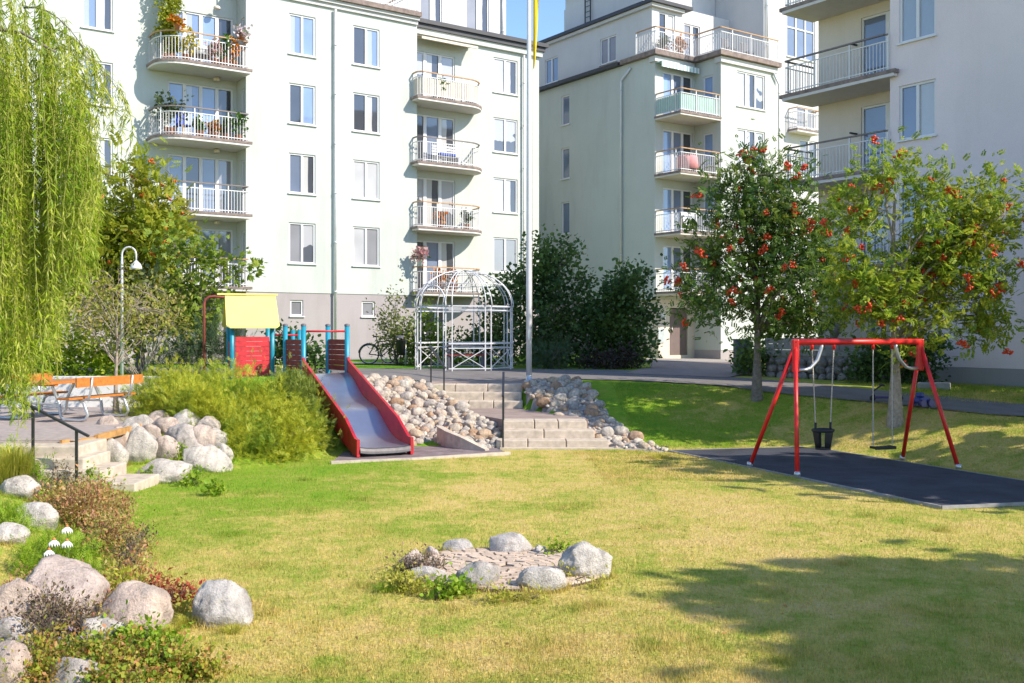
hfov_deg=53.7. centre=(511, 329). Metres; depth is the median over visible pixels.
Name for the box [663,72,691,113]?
balcony door
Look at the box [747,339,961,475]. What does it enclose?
swing set
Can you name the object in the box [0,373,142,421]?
picnic table
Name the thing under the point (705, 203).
window
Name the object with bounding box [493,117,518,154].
window
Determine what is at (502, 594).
perennial
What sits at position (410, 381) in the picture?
cobble
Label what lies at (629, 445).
cobble
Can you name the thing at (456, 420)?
cobble
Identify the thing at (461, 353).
bench
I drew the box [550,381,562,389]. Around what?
cobble
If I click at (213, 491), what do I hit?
perennial
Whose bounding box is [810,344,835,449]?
swing
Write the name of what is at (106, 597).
perennial
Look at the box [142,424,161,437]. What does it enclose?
boulder
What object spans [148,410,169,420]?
boulder
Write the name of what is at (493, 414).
stair landing
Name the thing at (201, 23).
balcony door
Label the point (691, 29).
balcony door
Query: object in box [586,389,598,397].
cobble
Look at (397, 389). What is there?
cobble
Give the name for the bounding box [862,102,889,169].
balcony door
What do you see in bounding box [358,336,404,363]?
bicycle
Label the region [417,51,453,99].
balcony door
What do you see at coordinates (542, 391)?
cobble
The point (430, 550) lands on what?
boulder
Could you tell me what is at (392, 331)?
shrub
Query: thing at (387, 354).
bicycle
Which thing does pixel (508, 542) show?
boulder
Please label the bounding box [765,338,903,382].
rubble wall
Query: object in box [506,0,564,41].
sky
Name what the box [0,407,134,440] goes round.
terrace boards
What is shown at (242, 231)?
window
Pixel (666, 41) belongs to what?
potted plant
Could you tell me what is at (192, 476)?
perennial
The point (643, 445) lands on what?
cobble
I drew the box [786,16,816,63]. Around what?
window
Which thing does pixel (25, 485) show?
boulder
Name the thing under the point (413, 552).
boulder
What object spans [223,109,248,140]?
potted plant
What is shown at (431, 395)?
cobble
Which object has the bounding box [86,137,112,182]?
window
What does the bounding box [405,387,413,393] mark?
cobble
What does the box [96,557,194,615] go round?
perennial
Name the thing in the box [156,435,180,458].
boulder
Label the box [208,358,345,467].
juniper
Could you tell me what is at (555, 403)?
cobble
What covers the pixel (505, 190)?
window
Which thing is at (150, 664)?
perennial
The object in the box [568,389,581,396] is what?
cobble
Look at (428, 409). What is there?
cobble
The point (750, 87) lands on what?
window
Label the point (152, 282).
shrub
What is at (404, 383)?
cobble
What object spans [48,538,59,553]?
coneflower
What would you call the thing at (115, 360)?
young tree
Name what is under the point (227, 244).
balcony door
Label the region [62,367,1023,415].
asphalt path
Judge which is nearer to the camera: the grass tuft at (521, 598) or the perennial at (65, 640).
the perennial at (65, 640)
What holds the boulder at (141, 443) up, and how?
on the ground at (608, 394)
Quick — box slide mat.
[334,446,504,460]
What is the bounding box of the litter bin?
[395,335,406,365]
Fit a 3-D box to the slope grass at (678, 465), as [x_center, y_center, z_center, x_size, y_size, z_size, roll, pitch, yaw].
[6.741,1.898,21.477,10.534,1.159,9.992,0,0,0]
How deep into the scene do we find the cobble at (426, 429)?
22.03 m
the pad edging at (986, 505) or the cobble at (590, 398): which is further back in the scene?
the cobble at (590, 398)
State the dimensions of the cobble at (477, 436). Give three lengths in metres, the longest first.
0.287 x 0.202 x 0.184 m
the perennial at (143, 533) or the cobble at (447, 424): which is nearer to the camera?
the perennial at (143, 533)
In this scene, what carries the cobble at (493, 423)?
on the cobble bed
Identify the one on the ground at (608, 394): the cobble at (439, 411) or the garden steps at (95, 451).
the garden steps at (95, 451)
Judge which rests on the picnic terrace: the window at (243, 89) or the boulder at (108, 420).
the boulder at (108, 420)
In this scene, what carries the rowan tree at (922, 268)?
on the ground at (608, 394)
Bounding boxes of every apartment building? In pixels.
[0,0,548,363]
[538,0,817,359]
[779,0,1023,386]
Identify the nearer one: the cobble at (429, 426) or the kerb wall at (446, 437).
the kerb wall at (446, 437)
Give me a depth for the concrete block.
24.46 m
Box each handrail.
[4,390,89,481]
[429,345,445,390]
[502,372,504,446]
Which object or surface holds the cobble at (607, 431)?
on the cobble bed
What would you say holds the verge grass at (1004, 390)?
on the ground at (608, 394)
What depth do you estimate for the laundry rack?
46.81 m
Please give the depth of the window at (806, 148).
52.35 m
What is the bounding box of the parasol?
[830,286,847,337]
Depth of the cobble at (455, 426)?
22.19 m
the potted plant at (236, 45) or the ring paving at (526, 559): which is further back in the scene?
the potted plant at (236, 45)
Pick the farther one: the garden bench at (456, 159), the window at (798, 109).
the window at (798, 109)
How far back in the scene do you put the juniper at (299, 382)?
21.25 m
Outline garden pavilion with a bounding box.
[414,270,513,370]
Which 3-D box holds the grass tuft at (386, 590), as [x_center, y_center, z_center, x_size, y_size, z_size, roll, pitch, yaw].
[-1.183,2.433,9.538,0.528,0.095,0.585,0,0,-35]
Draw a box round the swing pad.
[672,447,1023,508]
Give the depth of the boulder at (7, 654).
6.84 m
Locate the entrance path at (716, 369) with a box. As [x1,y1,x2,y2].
[627,361,747,376]
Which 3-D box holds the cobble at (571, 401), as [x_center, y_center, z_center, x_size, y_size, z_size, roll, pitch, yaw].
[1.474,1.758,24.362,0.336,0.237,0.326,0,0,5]
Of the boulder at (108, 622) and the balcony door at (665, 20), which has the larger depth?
the balcony door at (665, 20)
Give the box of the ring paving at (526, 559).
[404,547,600,588]
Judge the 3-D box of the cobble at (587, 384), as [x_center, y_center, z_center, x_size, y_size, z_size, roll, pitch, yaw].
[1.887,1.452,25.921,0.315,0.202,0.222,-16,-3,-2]
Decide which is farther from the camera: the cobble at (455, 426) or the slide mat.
the cobble at (455, 426)
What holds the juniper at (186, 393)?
on the ground at (608, 394)
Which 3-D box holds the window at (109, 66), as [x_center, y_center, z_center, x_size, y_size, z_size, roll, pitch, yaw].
[-15.095,-8.973,36.853,1.171,1.635,0.190,0,0,-35]
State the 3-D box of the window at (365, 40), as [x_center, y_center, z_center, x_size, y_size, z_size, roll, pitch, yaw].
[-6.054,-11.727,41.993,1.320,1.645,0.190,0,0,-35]
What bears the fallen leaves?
on the ground at (608, 394)
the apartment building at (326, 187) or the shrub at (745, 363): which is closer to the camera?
the shrub at (745, 363)
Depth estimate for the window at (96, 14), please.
36.87 m
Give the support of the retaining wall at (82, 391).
on the picnic terrace
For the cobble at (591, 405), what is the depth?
23.75 m
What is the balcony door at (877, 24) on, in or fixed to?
in the apartment building at (950, 73)
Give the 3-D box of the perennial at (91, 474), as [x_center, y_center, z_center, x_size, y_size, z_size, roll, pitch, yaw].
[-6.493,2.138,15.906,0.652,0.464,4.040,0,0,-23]
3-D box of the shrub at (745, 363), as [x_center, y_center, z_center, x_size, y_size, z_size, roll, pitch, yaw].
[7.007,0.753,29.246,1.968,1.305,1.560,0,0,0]
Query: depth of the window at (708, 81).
48.26 m
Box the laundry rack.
[678,212,693,225]
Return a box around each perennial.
[0,433,57,485]
[0,494,46,540]
[0,517,115,576]
[0,563,48,607]
[0,571,44,620]
[0,613,118,682]
[1,572,118,645]
[16,447,92,498]
[27,468,143,520]
[29,621,113,664]
[32,464,177,583]
[63,616,238,682]
[66,578,133,630]
[77,460,125,491]
[92,599,201,652]
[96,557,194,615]
[107,519,161,566]
[130,559,205,612]
[134,459,162,473]
[168,440,187,458]
[175,464,209,487]
[199,467,227,496]
[369,560,439,598]
[379,541,457,574]
[419,561,482,601]
[470,571,554,606]
[538,530,575,555]
[552,555,614,589]
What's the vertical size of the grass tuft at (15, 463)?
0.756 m
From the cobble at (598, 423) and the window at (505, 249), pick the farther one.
the window at (505, 249)
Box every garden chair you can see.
[721,38,736,50]
[740,42,754,56]
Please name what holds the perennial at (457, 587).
on the ground at (608, 394)
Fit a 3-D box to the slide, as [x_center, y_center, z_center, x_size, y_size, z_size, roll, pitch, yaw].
[-3.938,1.129,22.741,1.371,2.562,7.448,0,0,-26]
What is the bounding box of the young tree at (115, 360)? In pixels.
[61,247,186,412]
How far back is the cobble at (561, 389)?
25.33 m
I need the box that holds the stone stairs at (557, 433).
[496,419,608,448]
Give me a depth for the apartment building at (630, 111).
49.33 m
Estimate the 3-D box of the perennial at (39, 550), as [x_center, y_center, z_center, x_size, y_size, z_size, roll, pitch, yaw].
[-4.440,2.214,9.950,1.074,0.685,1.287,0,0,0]
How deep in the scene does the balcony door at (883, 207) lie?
30.82 m
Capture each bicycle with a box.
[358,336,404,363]
[379,343,410,362]
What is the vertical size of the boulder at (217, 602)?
0.501 m
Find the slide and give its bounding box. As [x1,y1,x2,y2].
[283,324,413,456]
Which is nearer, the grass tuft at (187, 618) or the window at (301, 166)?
the grass tuft at (187, 618)
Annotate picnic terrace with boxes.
[0,435,121,443]
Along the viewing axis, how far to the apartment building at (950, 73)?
28.10 m
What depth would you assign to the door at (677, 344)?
48.31 m
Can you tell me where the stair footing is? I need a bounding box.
[500,447,621,449]
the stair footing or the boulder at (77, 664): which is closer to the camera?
the boulder at (77, 664)
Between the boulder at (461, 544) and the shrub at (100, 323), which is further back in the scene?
the shrub at (100, 323)
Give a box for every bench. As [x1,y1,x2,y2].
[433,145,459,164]
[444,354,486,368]
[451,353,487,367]
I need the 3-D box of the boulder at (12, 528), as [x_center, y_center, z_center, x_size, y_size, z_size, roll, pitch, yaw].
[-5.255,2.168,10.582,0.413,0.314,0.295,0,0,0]
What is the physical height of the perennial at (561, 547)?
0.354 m
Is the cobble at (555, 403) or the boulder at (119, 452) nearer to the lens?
the boulder at (119, 452)
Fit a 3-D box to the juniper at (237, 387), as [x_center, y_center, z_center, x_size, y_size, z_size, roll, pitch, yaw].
[-5.524,1.400,20.339,2.819,2.090,4.253,0,0,-30]
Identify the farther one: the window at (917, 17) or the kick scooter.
the window at (917, 17)
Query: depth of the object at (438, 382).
26.77 m
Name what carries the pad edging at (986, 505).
on the ground at (608, 394)
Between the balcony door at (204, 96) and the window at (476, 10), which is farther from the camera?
the window at (476, 10)
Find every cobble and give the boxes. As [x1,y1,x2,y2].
[368,373,379,379]
[374,386,381,391]
[378,391,388,397]
[386,380,399,386]
[390,397,403,405]
[391,403,402,411]
[392,386,404,392]
[398,379,410,387]
[398,414,408,421]
[400,392,412,399]
[403,377,412,385]
[404,423,415,431]
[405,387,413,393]
[407,404,417,409]
[408,418,419,424]
[408,428,424,437]
[410,407,425,415]
[411,397,423,406]
[413,383,427,391]
[414,438,423,444]
[417,392,427,398]
[419,426,429,432]
[421,423,433,429]
[423,401,435,406]
[424,417,432,421]
[425,382,433,387]
[425,407,432,411]
[426,411,433,416]
[427,431,434,436]
[428,393,437,398]
[430,388,438,393]
[434,409,446,415]
[435,390,445,396]
[435,404,444,408]
[435,417,444,421]
[443,422,452,426]
[446,399,457,405]
[446,405,454,411]
[448,410,457,415]
[449,423,460,430]
[452,418,460,422]
[454,401,470,409]
[464,414,475,420]
[464,419,474,424]
[464,423,472,428]
[465,435,474,440]
[468,429,477,433]
[473,435,482,439]
[477,416,485,420]
[477,423,486,428]
[477,428,490,437]
[485,425,495,431]
[486,421,496,427]
[493,427,501,432]
[493,431,501,436]
[521,382,530,389]
[529,380,537,384]
[535,389,545,394]
[535,393,543,398]
[535,397,550,407]
[544,393,553,396]
[547,377,558,382]
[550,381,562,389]
[550,399,560,406]
[554,393,566,400]
[556,387,567,392]
[559,405,568,410]
[562,374,570,379]
[566,398,579,404]
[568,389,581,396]
[568,404,578,409]
[571,376,581,380]
[573,379,582,385]
[581,382,590,387]
[584,408,598,416]
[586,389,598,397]
[586,395,594,400]
[586,403,598,408]
[593,420,603,427]
[594,400,604,407]
[600,426,614,435]
[605,417,615,422]
[612,436,621,441]
[613,440,623,446]
[614,426,628,434]
[625,443,633,447]
[628,431,643,439]
[632,438,640,442]
[638,442,650,448]
[647,440,654,446]
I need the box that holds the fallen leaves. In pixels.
[14,446,1023,682]
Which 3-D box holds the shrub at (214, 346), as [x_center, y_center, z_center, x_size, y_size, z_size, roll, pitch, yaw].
[-8.382,0.451,26.177,3.435,2.096,2.458,0,0,0]
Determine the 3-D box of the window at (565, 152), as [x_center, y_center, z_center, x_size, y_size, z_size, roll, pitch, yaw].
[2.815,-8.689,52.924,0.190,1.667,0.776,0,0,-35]
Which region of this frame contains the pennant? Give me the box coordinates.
[533,0,538,68]
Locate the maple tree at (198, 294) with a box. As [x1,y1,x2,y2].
[140,211,267,372]
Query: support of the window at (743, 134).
in the apartment building at (630, 111)
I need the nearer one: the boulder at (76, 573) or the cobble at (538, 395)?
the boulder at (76, 573)
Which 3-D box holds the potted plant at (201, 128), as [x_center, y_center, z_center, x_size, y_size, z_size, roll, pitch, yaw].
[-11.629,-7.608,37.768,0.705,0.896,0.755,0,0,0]
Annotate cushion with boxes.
[438,152,455,156]
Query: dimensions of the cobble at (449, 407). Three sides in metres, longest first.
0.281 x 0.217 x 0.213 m
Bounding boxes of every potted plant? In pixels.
[151,89,193,133]
[166,13,185,29]
[173,25,199,59]
[192,114,207,135]
[203,37,224,63]
[205,119,221,137]
[216,33,231,64]
[217,113,236,138]
[223,35,244,66]
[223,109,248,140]
[232,24,253,41]
[410,246,430,265]
[430,268,448,291]
[433,209,447,226]
[435,76,449,98]
[444,268,459,291]
[459,207,472,228]
[656,33,673,50]
[673,34,688,53]
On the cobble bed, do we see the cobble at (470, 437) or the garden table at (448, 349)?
the cobble at (470, 437)
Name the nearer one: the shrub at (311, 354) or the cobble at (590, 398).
the cobble at (590, 398)
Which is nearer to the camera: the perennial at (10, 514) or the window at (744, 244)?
the perennial at (10, 514)
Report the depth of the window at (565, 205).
53.06 m
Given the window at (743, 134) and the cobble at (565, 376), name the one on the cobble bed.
the cobble at (565, 376)
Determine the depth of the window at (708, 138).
48.26 m
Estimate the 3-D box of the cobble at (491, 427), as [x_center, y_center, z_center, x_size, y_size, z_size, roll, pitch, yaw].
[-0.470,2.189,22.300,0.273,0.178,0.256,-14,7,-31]
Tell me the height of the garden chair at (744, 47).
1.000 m
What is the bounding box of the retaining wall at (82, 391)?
[0,376,157,406]
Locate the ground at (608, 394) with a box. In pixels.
[0,354,1023,682]
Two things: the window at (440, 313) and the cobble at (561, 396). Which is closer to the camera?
the cobble at (561, 396)
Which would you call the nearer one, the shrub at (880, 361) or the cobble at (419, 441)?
the cobble at (419, 441)
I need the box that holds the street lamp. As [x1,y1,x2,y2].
[120,246,141,374]
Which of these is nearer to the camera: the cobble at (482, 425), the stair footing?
the stair footing
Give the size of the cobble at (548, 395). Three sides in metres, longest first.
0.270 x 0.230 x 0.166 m
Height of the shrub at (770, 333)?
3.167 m
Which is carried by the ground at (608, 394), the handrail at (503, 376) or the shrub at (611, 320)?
the shrub at (611, 320)
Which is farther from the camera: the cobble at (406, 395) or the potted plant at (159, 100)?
the potted plant at (159, 100)
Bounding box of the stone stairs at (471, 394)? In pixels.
[434,383,522,407]
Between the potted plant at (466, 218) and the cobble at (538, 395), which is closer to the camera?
the cobble at (538, 395)
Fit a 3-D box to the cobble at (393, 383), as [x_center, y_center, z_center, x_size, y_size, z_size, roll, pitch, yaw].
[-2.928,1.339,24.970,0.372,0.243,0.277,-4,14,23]
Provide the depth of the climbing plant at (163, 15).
37.47 m
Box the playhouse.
[203,293,297,378]
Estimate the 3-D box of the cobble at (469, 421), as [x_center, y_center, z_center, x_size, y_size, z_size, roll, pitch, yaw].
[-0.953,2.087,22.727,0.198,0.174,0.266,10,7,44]
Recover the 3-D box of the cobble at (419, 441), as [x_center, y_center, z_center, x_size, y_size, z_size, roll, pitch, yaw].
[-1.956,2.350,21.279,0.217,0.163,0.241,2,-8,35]
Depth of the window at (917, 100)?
28.25 m
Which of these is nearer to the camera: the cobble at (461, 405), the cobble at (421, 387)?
the cobble at (461, 405)
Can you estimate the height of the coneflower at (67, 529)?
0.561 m
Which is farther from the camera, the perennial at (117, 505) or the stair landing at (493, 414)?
the stair landing at (493, 414)
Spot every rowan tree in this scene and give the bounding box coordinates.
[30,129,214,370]
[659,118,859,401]
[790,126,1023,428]
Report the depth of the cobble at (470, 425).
22.41 m
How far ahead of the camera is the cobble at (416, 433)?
21.63 m
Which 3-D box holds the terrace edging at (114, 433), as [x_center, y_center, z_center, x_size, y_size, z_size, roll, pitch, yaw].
[-6.993,1.830,18.417,0.259,0.150,4.564,0,0,3]
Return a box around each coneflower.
[43,547,54,556]
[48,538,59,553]
[61,525,72,557]
[61,539,72,554]
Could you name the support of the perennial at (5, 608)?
on the ground at (608, 394)
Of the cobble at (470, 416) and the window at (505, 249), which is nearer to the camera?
the cobble at (470, 416)
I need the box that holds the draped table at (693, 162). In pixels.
[676,155,698,170]
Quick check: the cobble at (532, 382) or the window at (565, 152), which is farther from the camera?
the window at (565, 152)
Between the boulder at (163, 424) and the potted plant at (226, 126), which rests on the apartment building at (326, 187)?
the potted plant at (226, 126)
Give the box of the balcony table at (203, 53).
[189,45,210,60]
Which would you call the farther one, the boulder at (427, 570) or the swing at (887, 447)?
the swing at (887, 447)
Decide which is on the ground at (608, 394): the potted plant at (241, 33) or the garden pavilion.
the garden pavilion
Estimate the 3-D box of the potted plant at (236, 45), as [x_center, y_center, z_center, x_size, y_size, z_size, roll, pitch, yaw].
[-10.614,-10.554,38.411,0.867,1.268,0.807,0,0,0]
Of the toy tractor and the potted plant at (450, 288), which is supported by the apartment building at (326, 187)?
the potted plant at (450, 288)
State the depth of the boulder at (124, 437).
18.16 m
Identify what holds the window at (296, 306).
in the apartment building at (326, 187)
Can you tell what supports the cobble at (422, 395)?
on the cobble bed
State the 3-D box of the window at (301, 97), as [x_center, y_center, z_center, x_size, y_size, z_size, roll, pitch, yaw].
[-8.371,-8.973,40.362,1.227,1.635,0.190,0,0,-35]
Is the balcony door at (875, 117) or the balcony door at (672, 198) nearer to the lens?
the balcony door at (875, 117)
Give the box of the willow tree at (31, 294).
[0,0,136,436]
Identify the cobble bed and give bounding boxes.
[370,381,667,451]
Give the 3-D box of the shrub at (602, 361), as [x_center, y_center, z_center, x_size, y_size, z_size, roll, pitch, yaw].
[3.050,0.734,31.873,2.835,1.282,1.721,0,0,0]
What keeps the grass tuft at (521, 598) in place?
on the ground at (608, 394)
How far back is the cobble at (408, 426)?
21.94 m
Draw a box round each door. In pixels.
[168,81,232,139]
[168,154,232,212]
[169,227,232,284]
[172,10,232,64]
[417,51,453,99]
[417,114,453,163]
[417,177,453,227]
[417,240,453,288]
[659,12,673,51]
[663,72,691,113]
[663,129,691,172]
[663,188,691,231]
[663,246,691,288]
[670,309,685,354]
[684,24,698,56]
[862,11,889,75]
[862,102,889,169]
[862,194,889,264]
[869,289,886,337]
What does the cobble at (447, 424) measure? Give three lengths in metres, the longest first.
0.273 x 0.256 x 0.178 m
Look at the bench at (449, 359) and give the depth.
30.86 m
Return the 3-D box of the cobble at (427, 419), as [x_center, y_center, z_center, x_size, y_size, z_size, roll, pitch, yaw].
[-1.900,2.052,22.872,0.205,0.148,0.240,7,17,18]
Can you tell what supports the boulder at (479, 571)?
on the ring bedding
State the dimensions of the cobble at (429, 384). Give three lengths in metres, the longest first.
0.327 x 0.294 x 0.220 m
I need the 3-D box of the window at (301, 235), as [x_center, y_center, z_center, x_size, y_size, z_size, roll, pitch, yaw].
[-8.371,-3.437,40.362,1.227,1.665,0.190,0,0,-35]
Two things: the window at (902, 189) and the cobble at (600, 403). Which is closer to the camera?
the cobble at (600, 403)
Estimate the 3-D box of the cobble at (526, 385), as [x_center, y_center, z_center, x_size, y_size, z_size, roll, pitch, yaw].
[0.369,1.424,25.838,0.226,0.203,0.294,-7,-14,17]
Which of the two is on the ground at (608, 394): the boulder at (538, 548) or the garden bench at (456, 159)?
the boulder at (538, 548)
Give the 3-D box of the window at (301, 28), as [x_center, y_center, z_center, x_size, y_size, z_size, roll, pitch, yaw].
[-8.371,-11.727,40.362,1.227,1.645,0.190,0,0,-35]
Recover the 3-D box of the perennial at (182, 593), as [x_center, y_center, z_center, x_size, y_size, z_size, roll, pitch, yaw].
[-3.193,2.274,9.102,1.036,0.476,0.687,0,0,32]
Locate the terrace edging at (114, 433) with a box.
[60,424,140,442]
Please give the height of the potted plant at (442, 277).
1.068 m
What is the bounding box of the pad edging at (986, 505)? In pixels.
[669,446,1023,508]
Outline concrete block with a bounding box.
[917,382,950,389]
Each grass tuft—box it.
[0,438,50,484]
[161,619,195,633]
[172,608,197,628]
[214,622,249,634]
[364,578,400,592]
[497,590,534,600]
[636,451,675,458]
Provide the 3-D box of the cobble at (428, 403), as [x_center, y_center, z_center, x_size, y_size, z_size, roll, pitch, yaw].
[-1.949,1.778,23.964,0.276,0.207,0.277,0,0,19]
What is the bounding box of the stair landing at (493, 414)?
[469,408,587,428]
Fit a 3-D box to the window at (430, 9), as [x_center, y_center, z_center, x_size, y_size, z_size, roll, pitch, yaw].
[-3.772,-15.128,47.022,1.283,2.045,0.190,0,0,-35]
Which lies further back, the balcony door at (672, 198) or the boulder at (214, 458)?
the balcony door at (672, 198)
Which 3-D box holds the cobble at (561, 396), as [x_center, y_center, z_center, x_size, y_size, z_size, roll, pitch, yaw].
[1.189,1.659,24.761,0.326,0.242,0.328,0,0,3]
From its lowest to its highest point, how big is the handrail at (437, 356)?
1.654 m
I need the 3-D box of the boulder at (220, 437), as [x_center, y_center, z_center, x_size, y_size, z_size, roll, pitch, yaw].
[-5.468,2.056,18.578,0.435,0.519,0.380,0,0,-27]
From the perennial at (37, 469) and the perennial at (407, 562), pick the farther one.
the perennial at (37, 469)
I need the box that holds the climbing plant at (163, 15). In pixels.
[150,0,185,57]
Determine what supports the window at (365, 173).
in the apartment building at (326, 187)
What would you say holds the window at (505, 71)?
in the apartment building at (326, 187)
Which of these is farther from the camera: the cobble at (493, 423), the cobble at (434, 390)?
the cobble at (434, 390)
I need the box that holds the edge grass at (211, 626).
[0,416,615,682]
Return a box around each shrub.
[2,305,141,375]
[57,268,206,375]
[95,258,206,374]
[133,310,257,377]
[260,318,332,373]
[366,278,423,364]
[389,292,478,364]
[453,264,525,365]
[480,224,609,367]
[532,328,585,369]
[556,253,669,367]
[565,333,653,369]
[723,334,779,375]
[749,283,825,350]
[835,324,961,384]
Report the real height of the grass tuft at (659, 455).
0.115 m
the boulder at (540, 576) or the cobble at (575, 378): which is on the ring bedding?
the boulder at (540, 576)
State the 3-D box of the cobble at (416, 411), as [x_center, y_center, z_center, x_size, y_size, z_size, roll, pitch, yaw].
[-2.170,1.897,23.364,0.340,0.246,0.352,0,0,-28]
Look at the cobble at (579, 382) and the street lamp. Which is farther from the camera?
the cobble at (579, 382)
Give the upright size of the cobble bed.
1.333 m
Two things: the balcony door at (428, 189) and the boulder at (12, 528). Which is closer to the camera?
the boulder at (12, 528)
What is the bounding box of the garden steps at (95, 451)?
[0,439,158,491]
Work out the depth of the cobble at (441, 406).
23.75 m
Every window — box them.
[81,0,114,32]
[82,59,114,107]
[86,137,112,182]
[242,89,243,112]
[242,160,243,187]
[242,231,243,257]
[288,13,316,58]
[288,83,316,126]
[288,153,316,195]
[288,222,316,264]
[289,300,304,316]
[352,25,380,68]
[352,92,380,134]
[352,160,380,200]
[352,226,380,267]
[361,301,376,317]
[417,304,444,349]
[420,0,441,21]
[466,0,487,30]
[493,57,518,96]
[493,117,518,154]
[493,177,518,214]
[493,237,517,273]
[543,56,557,85]
[560,95,569,126]
[560,147,569,180]
[561,202,569,234]
[598,35,616,66]
[702,132,713,168]
[702,191,712,225]
[704,75,712,98]
[736,71,766,111]
[736,128,763,166]
[737,244,762,278]
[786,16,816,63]
[796,108,814,129]
[800,139,816,177]
[896,0,936,45]
[896,79,936,142]
[896,180,934,239]
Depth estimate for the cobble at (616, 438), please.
21.38 m
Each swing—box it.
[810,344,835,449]
[870,344,896,449]
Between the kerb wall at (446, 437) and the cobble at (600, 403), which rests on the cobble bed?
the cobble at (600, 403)
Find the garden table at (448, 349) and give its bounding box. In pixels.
[444,345,488,368]
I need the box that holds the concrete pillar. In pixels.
[732,339,751,372]
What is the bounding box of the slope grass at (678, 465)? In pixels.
[586,382,1023,480]
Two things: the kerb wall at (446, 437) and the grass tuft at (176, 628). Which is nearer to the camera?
the grass tuft at (176, 628)
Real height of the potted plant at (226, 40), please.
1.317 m
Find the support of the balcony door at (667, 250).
in the apartment building at (630, 111)
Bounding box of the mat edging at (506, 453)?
[331,451,510,463]
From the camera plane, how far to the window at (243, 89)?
39.40 m
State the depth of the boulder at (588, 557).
9.92 m
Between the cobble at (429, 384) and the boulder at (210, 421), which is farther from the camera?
the cobble at (429, 384)
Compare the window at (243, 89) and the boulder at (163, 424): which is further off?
the window at (243, 89)
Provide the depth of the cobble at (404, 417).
22.72 m
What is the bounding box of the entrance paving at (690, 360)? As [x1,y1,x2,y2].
[637,358,731,361]
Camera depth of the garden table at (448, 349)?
31.40 m
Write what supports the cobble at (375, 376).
on the cobble bed
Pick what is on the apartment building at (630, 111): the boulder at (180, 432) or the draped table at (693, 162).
the draped table at (693, 162)
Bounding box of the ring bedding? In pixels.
[403,548,600,592]
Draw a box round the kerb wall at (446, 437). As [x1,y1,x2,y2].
[437,426,488,450]
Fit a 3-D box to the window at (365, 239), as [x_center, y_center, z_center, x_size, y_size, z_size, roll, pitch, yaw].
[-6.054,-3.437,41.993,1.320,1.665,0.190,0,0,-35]
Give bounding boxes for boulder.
[0,475,40,499]
[0,522,29,545]
[0,577,46,627]
[0,615,37,645]
[0,640,32,682]
[17,502,58,529]
[25,554,110,624]
[49,657,99,682]
[81,615,125,641]
[96,415,118,424]
[98,580,173,635]
[107,438,128,462]
[114,426,128,446]
[122,414,153,425]
[123,422,139,430]
[124,426,157,461]
[137,458,192,483]
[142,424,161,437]
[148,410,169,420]
[152,417,178,434]
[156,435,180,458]
[164,423,202,450]
[173,409,200,425]
[182,444,232,472]
[192,579,253,628]
[193,424,215,445]
[195,416,220,428]
[213,427,227,443]
[215,443,233,459]
[398,549,424,565]
[410,566,447,582]
[425,546,438,554]
[442,538,473,550]
[456,561,499,587]
[489,532,531,553]
[516,566,566,590]
[534,545,545,552]
[558,541,612,576]
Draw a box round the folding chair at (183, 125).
[176,112,190,133]
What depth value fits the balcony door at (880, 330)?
30.78 m
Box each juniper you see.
[98,345,238,420]
[153,358,245,429]
[166,347,294,455]
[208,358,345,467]
[265,350,349,454]
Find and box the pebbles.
[372,379,667,451]
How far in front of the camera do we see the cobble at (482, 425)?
22.35 m
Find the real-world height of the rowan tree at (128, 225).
7.010 m
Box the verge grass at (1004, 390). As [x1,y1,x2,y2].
[840,379,1023,403]
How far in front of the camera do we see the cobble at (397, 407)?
23.18 m
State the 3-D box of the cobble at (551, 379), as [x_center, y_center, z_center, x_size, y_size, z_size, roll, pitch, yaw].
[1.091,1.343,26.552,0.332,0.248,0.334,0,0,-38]
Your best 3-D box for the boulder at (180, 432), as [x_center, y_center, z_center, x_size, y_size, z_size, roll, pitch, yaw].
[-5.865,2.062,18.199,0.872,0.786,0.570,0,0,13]
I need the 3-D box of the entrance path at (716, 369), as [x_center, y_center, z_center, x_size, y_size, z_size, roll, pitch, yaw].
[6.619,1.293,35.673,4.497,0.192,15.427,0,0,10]
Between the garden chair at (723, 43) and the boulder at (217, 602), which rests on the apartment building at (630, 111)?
the garden chair at (723, 43)
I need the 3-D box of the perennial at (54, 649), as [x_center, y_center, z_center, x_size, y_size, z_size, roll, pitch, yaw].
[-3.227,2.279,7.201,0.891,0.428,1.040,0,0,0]
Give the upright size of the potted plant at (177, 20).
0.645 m
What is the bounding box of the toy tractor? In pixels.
[913,392,933,406]
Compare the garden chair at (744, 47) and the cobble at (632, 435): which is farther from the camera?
the garden chair at (744, 47)
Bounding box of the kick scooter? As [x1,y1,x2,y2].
[870,384,902,399]
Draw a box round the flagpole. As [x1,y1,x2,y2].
[524,0,532,381]
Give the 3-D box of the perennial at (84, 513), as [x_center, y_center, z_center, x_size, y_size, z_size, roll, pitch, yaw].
[-4.723,2.053,11.499,1.216,0.916,4.844,0,0,-27]
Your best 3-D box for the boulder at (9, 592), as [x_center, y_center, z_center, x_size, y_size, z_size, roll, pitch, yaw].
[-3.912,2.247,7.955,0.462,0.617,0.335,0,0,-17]
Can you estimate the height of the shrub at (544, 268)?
4.874 m

